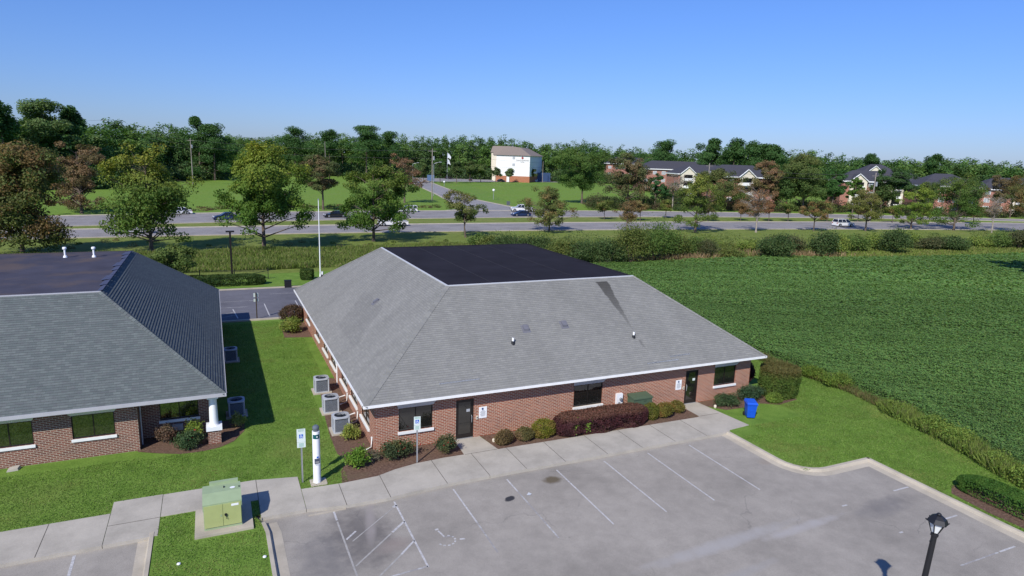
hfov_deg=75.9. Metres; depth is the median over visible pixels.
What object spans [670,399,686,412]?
shrub
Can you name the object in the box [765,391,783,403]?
shrub
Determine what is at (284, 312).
shrub
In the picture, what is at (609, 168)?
apartment building
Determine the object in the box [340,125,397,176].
pine tree
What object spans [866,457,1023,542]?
kerb
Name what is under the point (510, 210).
kerb
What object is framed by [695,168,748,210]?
tree
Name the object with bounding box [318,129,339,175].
pine tree
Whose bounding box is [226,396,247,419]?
air conditioner
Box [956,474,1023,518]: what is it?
hedge
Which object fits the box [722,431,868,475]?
kerb
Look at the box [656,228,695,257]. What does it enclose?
wild shrub
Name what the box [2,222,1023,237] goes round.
carriageway
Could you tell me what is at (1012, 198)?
tree
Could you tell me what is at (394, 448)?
rose bush
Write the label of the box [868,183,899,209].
tree
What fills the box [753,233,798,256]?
wild shrub
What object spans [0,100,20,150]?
pine tree
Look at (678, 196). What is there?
tree
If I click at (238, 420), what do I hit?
shrub
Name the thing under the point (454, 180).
hotel forecourt
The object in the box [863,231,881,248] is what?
wild shrub
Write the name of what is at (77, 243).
brush
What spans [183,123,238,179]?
pine tree
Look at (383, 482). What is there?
sidewalk joints
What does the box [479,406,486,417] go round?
notice sign
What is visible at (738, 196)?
tree
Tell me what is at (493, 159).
power line
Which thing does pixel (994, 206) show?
tree
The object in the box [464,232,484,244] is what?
wild shrub
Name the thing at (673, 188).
tree
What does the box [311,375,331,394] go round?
air conditioner
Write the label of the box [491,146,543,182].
hotel
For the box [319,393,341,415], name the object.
air conditioner
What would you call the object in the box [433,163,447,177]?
tree
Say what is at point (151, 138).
power line
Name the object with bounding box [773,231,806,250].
wild shrub
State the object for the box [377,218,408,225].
pickup truck
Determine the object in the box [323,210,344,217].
car
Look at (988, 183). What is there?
apartment building
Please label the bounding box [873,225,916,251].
wild shrub
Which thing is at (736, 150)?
tree
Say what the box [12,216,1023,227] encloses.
kerb
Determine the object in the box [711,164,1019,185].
power line
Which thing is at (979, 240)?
wild shrub
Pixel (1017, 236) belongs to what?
wild shrub
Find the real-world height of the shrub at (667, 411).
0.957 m
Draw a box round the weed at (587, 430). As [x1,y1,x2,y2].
[583,419,592,432]
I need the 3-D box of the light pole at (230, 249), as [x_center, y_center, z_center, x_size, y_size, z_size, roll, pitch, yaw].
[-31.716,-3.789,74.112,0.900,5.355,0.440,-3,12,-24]
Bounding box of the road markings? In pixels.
[22,211,1020,236]
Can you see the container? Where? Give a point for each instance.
(546, 177)
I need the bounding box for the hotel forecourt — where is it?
[413,173,555,181]
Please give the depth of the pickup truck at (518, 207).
177.08 m
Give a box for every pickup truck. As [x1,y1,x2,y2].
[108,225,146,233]
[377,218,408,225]
[510,204,532,211]
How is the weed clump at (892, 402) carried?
on the lawn at (770, 412)
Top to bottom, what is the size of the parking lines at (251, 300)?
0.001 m
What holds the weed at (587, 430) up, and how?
on the mulch bed
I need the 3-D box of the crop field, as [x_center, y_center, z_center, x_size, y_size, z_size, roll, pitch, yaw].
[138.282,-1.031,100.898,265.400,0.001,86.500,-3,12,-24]
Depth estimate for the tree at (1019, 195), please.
158.31 m
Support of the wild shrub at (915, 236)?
on the grass verge
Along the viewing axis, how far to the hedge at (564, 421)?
35.52 m
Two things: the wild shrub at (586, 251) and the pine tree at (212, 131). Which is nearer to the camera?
the wild shrub at (586, 251)
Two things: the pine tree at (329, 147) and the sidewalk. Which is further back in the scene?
the pine tree at (329, 147)
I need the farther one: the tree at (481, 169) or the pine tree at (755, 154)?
the tree at (481, 169)
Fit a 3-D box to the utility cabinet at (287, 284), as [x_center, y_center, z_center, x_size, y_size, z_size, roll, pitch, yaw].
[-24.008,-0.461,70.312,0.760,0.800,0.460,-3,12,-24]
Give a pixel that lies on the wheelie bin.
(751, 404)
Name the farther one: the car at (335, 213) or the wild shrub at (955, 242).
the car at (335, 213)
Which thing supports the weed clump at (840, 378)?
on the lawn at (770, 412)
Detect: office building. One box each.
[0,247,226,468]
[294,243,766,451]
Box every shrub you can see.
[153,422,178,442]
[184,417,204,433]
[231,410,247,426]
[276,315,303,332]
[278,303,303,320]
[299,268,313,279]
[339,423,360,439]
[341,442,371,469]
[366,448,382,462]
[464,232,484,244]
[472,234,497,244]
[484,231,523,243]
[492,429,514,445]
[514,234,553,248]
[514,425,534,441]
[531,418,555,438]
[545,236,582,255]
[564,237,602,262]
[588,235,632,263]
[610,219,658,261]
[627,214,688,259]
[644,402,659,420]
[654,402,675,416]
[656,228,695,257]
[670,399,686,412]
[682,231,703,255]
[692,237,721,255]
[712,391,740,407]
[718,244,748,258]
[734,238,758,250]
[737,384,765,400]
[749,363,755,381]
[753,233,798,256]
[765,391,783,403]
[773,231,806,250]
[804,228,843,255]
[829,232,854,253]
[847,232,874,251]
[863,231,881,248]
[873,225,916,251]
[899,228,923,246]
[913,236,947,248]
[939,234,974,250]
[967,234,994,246]
[985,231,1014,247]
[1007,227,1023,247]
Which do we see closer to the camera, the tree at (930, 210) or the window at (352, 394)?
the window at (352, 394)
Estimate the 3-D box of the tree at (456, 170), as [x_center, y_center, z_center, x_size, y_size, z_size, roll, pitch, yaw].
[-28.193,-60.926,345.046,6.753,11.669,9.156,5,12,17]
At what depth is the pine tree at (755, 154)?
300.71 m
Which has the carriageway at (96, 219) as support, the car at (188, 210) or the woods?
the car at (188, 210)
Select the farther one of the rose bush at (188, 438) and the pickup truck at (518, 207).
the pickup truck at (518, 207)
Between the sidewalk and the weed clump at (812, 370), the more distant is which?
the weed clump at (812, 370)
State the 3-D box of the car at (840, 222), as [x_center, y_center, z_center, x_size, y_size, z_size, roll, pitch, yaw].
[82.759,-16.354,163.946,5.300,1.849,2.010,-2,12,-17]
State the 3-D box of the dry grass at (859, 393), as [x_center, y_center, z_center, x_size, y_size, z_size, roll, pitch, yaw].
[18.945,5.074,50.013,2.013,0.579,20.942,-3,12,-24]
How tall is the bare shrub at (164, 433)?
1.155 m
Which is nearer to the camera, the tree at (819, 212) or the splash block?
the splash block
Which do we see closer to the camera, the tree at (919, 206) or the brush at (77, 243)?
the brush at (77, 243)
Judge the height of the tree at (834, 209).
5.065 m
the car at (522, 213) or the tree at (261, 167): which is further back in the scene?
the car at (522, 213)
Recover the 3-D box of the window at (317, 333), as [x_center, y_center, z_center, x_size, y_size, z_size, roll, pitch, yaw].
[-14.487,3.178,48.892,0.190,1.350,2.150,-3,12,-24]
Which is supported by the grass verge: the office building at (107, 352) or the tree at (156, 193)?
the tree at (156, 193)
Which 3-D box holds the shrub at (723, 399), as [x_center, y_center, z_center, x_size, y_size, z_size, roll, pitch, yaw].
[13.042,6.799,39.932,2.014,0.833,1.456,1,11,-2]
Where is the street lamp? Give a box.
[922,513,949,575]
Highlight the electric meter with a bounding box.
[615,393,622,403]
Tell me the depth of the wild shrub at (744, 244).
109.16 m
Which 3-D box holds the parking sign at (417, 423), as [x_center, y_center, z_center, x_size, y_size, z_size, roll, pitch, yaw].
[-4.494,7.199,31.100,0.310,2.360,0.044,-1,12,-16]
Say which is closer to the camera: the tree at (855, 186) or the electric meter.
the electric meter
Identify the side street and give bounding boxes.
[412,181,510,209]
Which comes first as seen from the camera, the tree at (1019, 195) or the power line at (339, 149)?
the tree at (1019, 195)
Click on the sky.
(888, 79)
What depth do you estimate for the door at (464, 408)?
34.02 m
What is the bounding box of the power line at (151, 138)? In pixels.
[93,120,189,148]
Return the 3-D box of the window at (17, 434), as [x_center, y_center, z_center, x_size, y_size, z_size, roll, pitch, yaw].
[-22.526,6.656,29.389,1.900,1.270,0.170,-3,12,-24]
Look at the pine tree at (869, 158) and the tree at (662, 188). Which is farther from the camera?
the pine tree at (869, 158)
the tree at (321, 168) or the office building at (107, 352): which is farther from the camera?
the tree at (321, 168)
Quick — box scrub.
[495,227,1020,253]
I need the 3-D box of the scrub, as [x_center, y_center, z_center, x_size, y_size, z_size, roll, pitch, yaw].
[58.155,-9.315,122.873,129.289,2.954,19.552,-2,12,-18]
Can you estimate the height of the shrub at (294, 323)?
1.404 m
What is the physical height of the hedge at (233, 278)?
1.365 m
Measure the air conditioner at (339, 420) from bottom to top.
0.915 m
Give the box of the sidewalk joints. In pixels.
[34,413,716,557]
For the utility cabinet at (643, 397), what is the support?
on the mulch bed
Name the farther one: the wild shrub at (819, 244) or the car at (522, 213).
the car at (522, 213)
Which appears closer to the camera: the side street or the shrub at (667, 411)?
the shrub at (667, 411)
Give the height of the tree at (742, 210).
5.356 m
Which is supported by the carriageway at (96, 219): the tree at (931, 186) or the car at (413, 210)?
the car at (413, 210)
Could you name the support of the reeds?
on the grass verge
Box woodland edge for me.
[46,161,827,193]
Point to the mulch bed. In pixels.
(230, 433)
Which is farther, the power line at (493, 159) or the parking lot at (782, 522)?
the power line at (493, 159)
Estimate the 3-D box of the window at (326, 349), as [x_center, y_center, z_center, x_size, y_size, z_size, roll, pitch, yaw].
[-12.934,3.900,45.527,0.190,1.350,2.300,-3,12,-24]
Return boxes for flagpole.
[318,199,320,276]
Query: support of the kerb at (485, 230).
on the grass verge
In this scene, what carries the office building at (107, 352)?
on the lawn at (770, 412)
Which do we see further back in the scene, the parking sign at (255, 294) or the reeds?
the reeds
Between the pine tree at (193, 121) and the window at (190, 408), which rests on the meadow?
the pine tree at (193, 121)
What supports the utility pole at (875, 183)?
on the grass verge
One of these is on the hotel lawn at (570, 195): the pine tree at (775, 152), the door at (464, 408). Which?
the pine tree at (775, 152)
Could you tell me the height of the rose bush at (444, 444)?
1.188 m
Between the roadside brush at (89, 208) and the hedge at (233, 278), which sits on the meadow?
the roadside brush at (89, 208)
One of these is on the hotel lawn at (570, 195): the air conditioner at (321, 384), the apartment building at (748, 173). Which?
the apartment building at (748, 173)
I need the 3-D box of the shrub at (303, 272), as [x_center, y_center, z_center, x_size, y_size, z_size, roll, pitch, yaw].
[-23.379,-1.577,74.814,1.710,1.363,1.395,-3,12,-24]
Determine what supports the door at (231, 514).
in the transformer box at (225, 509)
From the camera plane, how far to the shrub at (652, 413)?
37.26 m
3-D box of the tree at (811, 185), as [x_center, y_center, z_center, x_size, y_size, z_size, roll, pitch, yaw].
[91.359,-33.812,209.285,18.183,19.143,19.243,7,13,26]
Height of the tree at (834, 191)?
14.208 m
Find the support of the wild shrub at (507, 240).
on the grass verge
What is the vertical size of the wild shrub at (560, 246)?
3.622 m
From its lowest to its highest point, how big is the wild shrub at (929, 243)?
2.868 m
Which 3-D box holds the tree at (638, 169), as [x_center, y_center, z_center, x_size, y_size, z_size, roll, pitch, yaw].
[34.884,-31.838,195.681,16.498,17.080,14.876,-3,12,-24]
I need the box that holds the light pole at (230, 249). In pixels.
[225,231,233,273]
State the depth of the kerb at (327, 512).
27.02 m
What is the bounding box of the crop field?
[606,257,1023,462]
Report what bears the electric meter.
attached to the office building at (441, 340)
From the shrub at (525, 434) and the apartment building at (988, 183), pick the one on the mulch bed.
the shrub at (525, 434)
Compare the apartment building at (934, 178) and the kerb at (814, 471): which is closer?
the kerb at (814, 471)
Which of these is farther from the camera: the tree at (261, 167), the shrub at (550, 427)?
the tree at (261, 167)
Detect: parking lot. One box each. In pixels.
[0,436,1023,575]
[219,287,302,320]
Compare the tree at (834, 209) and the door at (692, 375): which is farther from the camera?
the tree at (834, 209)
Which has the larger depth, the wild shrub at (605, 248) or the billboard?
the billboard
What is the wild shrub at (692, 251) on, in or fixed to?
on the grass verge
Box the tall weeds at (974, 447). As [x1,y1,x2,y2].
[875,398,1023,487]
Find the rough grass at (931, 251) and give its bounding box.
[568,243,1023,263]
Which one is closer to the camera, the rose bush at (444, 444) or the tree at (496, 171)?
the rose bush at (444, 444)
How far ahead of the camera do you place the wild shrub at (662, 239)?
94.78 m
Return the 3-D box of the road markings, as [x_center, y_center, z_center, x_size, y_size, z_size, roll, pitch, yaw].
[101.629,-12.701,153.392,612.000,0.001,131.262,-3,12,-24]
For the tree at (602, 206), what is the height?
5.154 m
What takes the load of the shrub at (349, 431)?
on the mulch bed
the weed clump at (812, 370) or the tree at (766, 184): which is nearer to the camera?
the weed clump at (812, 370)
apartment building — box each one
[601,157,643,181]
[633,160,719,190]
[665,164,716,193]
[695,165,776,200]
[826,170,920,205]
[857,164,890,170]
[902,173,981,213]
[979,178,1023,213]
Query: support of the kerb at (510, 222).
on the carriageway at (410, 227)
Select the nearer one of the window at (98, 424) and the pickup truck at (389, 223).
the window at (98, 424)
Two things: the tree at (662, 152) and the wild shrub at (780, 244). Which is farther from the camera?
the tree at (662, 152)
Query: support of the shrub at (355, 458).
on the mulch bed
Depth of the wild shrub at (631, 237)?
91.50 m
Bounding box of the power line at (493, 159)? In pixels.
[434,150,607,170]
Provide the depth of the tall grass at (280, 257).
87.60 m
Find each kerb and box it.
[1,221,991,230]
[9,229,1017,239]
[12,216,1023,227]
[51,210,1023,219]
[132,532,153,575]
[219,286,299,322]
[262,522,289,575]
[309,508,345,515]
[413,178,549,209]
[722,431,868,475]
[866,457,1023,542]
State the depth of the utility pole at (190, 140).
251.82 m
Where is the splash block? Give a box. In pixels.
[6,465,20,472]
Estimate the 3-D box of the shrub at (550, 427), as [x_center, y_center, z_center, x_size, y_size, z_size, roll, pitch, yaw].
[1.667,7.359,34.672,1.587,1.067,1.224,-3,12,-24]
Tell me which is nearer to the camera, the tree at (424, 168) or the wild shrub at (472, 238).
the wild shrub at (472, 238)
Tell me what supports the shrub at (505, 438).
on the mulch bed
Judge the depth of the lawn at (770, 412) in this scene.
32.39 m
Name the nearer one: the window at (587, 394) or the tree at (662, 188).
the window at (587, 394)
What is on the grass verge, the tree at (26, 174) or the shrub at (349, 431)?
the tree at (26, 174)
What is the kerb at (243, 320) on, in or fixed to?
on the parking lot at (271, 299)
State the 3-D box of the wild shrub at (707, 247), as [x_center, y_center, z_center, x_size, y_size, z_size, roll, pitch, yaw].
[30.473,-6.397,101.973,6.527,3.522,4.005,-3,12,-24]
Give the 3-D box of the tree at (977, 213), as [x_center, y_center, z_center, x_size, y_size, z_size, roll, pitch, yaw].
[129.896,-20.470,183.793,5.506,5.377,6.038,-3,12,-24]
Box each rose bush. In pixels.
[169,427,205,449]
[377,437,420,459]
[432,432,458,453]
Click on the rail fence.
(199, 272)
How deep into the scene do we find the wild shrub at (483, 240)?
101.07 m
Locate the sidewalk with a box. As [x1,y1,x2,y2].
[0,402,747,567]
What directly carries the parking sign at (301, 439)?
on the lawn at (770, 412)
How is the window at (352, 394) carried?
in the office building at (441, 340)
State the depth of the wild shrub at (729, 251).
101.14 m
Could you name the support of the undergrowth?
on the hotel lawn at (570, 195)
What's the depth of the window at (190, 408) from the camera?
33.41 m
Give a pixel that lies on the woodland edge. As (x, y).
(175, 172)
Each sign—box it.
[253,292,257,317]
[297,429,305,482]
[414,416,420,462]
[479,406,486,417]
[675,380,681,389]
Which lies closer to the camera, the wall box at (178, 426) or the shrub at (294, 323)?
the wall box at (178, 426)
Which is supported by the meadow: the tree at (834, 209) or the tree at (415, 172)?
the tree at (415, 172)
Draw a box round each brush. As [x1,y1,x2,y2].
[28,238,457,252]
[65,203,454,210]
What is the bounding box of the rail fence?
[180,268,268,279]
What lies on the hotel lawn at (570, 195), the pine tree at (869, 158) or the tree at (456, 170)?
the pine tree at (869, 158)
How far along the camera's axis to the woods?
375.11 m
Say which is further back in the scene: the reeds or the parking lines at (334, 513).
the reeds
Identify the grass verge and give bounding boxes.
[0,217,1023,274]
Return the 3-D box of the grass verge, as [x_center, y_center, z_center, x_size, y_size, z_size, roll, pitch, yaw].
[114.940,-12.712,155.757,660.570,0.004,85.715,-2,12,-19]
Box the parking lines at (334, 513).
[67,445,1014,575]
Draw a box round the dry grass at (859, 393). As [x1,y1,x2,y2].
[757,351,881,406]
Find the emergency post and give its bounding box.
[309,425,327,486]
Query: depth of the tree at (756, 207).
141.94 m
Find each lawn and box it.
[0,154,1023,575]
[473,186,1023,221]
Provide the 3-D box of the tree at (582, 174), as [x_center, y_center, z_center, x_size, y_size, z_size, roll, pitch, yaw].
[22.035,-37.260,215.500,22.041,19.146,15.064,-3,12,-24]
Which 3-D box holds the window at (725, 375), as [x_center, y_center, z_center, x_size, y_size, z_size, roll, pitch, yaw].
[13.285,5.502,40.966,1.800,1.350,0.190,-3,12,-24]
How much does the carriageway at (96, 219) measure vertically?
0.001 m
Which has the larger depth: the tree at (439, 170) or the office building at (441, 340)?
the tree at (439, 170)
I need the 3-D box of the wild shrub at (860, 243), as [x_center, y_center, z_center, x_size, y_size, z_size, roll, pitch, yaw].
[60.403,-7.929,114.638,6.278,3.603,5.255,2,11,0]
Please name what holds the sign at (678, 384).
attached to the office building at (441, 340)
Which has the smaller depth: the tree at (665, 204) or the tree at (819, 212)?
the tree at (819, 212)
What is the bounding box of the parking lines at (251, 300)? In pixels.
[222,293,298,317]
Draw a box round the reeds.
[591,248,874,262]
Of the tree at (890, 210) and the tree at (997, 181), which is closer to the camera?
the tree at (890, 210)
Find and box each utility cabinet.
[284,280,291,287]
[627,391,652,418]
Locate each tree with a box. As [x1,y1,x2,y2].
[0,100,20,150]
[0,138,78,252]
[16,98,86,148]
[44,141,110,213]
[57,105,86,136]
[93,140,204,250]
[145,244,196,272]
[183,115,218,171]
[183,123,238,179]
[213,138,315,245]
[275,126,315,174]
[297,153,341,209]
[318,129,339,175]
[336,164,419,241]
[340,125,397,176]
[378,131,404,166]
[390,153,427,202]
[417,163,429,181]
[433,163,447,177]
[442,189,488,237]
[451,161,464,182]
[464,161,478,176]
[474,163,487,181]
[490,167,502,181]
[505,168,514,182]
[516,185,577,231]
[531,168,536,176]
[548,145,610,203]
[595,199,613,219]
[597,152,653,204]
[612,197,638,227]
[630,200,650,220]
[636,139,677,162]
[648,173,669,202]
[659,199,672,216]
[662,182,686,203]
[665,173,692,206]
[672,173,726,231]
[695,138,729,165]
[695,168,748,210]
[702,200,719,220]
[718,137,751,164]
[727,184,749,202]
[733,202,748,220]
[734,184,778,231]
[745,140,770,167]
[748,160,786,209]
[761,143,788,167]
[763,201,775,220]
[772,151,829,206]
[772,174,801,209]
[781,201,798,218]
[798,200,835,230]
[819,168,852,212]
[819,205,835,219]
[844,188,884,230]
[845,177,864,212]
[853,203,865,221]
[863,153,880,165]
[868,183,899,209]
[874,167,919,205]
[884,205,902,222]
[892,183,937,228]
[910,182,940,203]
[918,207,931,214]
[919,172,990,230]
[923,153,945,174]
[949,177,989,214]
[968,206,984,219]
[982,194,1008,232]
[987,175,1014,213]
[991,178,1023,217]
[999,174,1023,214]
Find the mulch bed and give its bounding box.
[138,318,1023,527]
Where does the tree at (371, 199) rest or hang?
on the grass verge
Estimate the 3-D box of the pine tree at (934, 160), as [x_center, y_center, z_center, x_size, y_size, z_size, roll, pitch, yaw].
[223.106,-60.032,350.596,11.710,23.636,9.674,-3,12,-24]
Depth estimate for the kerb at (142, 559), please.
23.59 m
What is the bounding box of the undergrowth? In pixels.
[582,192,1023,217]
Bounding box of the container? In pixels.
[537,173,549,181]
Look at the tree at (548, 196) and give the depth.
129.43 m
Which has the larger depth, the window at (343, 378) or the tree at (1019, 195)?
the tree at (1019, 195)
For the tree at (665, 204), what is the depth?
170.01 m
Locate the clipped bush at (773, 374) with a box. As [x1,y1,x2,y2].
[757,361,802,399]
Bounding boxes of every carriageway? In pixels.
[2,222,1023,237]
[40,211,1023,225]
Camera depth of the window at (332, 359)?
42.94 m
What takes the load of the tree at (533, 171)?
on the hotel forecourt
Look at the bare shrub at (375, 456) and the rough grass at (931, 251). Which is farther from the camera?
the rough grass at (931, 251)
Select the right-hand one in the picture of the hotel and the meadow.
the hotel
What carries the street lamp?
on the parking lot at (782, 522)
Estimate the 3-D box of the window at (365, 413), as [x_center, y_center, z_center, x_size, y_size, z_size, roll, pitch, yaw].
[-7.598,6.380,33.963,0.190,1.350,2.150,-3,12,-24]
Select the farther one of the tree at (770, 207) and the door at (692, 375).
the tree at (770, 207)
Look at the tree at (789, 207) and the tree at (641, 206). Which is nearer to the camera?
the tree at (641, 206)
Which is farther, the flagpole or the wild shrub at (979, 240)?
the wild shrub at (979, 240)
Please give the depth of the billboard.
351.69 m
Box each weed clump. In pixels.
[800,363,824,377]
[817,368,855,387]
[879,399,895,413]
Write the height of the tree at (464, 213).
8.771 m
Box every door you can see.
[204,504,223,528]
[223,501,241,525]
[456,398,473,439]
[684,369,698,403]
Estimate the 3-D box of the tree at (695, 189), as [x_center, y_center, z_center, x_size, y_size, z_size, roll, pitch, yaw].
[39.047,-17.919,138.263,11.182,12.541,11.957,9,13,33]
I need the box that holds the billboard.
[427,175,433,180]
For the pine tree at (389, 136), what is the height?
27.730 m
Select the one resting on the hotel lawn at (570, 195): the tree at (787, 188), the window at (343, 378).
the tree at (787, 188)
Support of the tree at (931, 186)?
on the hotel lawn at (570, 195)
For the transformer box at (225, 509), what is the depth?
25.34 m
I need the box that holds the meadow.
[33,175,453,214]
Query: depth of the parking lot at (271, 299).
63.02 m
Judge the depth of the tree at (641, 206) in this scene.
160.23 m
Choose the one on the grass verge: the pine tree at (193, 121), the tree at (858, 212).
the tree at (858, 212)
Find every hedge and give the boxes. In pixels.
[188,273,265,286]
[552,402,648,436]
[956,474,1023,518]
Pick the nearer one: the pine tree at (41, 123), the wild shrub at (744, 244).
the wild shrub at (744, 244)
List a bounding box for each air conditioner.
[223,346,239,363]
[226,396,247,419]
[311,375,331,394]
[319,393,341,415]
[329,411,349,435]
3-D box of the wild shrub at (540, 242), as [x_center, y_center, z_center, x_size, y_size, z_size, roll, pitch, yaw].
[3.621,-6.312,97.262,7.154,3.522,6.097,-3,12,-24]
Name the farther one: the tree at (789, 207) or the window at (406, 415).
the tree at (789, 207)
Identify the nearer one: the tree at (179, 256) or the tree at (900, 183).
the tree at (179, 256)
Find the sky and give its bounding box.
[0,0,1023,167]
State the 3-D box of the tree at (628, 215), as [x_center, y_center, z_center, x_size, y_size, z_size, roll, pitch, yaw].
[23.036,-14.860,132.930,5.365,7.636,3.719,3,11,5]
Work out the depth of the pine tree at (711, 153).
307.15 m
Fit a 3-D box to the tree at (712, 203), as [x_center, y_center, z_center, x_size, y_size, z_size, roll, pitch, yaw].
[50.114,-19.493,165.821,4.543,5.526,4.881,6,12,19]
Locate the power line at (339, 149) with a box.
[192,140,428,157]
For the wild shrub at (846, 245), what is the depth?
109.35 m
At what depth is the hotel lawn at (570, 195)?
260.55 m
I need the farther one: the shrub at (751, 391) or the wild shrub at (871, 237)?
the wild shrub at (871, 237)
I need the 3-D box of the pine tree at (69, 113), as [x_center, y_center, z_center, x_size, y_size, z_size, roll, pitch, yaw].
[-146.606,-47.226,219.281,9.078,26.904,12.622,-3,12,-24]
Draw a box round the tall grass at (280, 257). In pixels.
[0,240,476,272]
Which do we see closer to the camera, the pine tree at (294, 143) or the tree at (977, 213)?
the tree at (977, 213)
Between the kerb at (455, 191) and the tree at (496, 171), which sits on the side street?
the kerb at (455, 191)
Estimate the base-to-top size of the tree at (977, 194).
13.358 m
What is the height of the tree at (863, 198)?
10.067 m
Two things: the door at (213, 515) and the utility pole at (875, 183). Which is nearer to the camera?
the door at (213, 515)
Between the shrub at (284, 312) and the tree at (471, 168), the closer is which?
the shrub at (284, 312)
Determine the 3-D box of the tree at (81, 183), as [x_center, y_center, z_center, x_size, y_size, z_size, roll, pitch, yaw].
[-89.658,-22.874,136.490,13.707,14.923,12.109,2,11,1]
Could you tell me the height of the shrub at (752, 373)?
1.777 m
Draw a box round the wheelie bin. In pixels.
[743,398,757,417]
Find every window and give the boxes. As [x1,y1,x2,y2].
[0,421,35,451]
[71,412,116,442]
[159,400,199,423]
[314,330,319,342]
[322,343,327,357]
[329,355,335,372]
[339,374,347,391]
[349,389,357,409]
[359,408,369,431]
[398,405,433,434]
[572,382,602,409]
[713,365,735,388]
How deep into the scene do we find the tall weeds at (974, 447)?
34.44 m
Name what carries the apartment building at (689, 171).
on the hotel lawn at (570, 195)
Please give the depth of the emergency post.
28.84 m
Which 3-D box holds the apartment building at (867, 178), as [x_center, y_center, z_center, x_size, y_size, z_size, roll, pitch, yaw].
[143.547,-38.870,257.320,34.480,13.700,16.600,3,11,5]
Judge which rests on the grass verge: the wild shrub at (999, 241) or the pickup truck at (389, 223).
the wild shrub at (999, 241)
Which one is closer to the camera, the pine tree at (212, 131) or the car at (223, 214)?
the car at (223, 214)
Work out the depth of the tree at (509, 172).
373.05 m
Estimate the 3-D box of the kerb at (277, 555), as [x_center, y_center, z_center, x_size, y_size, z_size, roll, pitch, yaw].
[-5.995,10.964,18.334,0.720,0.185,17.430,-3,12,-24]
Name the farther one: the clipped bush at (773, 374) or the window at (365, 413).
the clipped bush at (773, 374)
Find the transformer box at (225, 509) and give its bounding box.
[195,477,253,539]
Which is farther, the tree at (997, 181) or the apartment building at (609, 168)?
the apartment building at (609, 168)
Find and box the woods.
[0,114,1023,182]
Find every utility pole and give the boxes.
[187,138,193,183]
[431,148,434,199]
[869,173,877,221]
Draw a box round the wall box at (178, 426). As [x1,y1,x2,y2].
[172,423,183,430]
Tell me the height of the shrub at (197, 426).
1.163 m
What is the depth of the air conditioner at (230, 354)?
45.08 m
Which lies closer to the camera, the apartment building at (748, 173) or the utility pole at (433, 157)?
the utility pole at (433, 157)
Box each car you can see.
[170,207,192,213]
[212,212,238,219]
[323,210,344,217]
[399,205,417,211]
[511,210,530,215]
[832,218,854,226]
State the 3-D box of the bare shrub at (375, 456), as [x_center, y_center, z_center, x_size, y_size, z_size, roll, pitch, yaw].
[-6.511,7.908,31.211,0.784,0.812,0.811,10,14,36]

